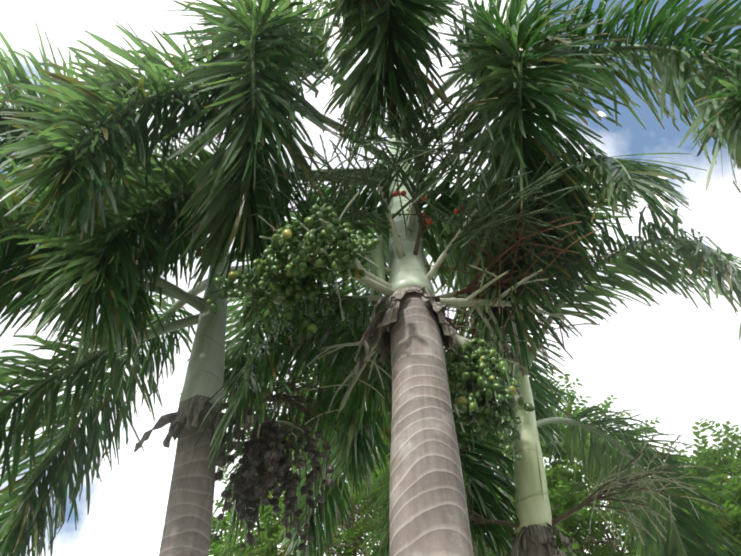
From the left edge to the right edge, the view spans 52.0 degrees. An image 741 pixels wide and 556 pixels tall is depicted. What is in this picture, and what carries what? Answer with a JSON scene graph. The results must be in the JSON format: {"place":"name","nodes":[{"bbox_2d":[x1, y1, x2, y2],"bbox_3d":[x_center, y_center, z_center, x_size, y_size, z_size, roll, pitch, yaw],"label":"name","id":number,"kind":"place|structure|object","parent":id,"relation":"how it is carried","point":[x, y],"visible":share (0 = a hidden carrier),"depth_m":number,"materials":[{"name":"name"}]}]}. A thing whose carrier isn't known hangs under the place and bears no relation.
{"place":"outdoors","nodes":[
{"label":"outdoors","id":0,"kind":"place"},
{"bbox_2d":[0,0,740,555],"label":"sky","id":1,"kind":"structure","parent":0,"point":[677,362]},
{"label":"ground","id":2,"kind":"structure","parent":0,"visible":0},
{"bbox_2d":[0,18,594,555],"bbox_3d":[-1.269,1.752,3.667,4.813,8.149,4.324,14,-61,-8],"label":"palm tree","id":3,"kind":"object","parent":2,"relation":"on","point":[188,514],"visible":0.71,"depth_m":4.78,"materials":[{"name":"green plant"}]},
{"bbox_2d":[0,0,740,555],"bbox_3d":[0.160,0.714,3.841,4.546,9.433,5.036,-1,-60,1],"label":"palm tree","id":4,"kind":"object","parent":2,"relation":"on","point":[240,192],"visible":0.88,"depth_m":4.34,"materials":[{"name":"green plant"}]},
{"bbox_2d":[193,128,740,555],"bbox_3d":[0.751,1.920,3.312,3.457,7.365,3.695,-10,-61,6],"label":"palm tree","id":5,"kind":"object","parent":2,"relation":"on","point":[536,528],"visible":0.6,"depth_m":4.71,"materials":[{"name":"green plant"}]},
{"bbox_2d":[209,366,736,555],"bbox_3d":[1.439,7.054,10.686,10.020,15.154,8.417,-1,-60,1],"label":"tree","id":6,"kind":"object","parent":2,"relation":"on","point":[565,493],"visible":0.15,"depth_m":11.91,"materials":[{"name":"green plant"}]},
{"bbox_2d":[593,417,740,555],"bbox_3d":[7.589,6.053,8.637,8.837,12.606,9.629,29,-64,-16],"label":"tree","id":7,"kind":"object","parent":2,"relation":"on","point":[724,466],"visible":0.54,"depth_m":10.91,"materials":[{"name":"green plant"}]}
]}

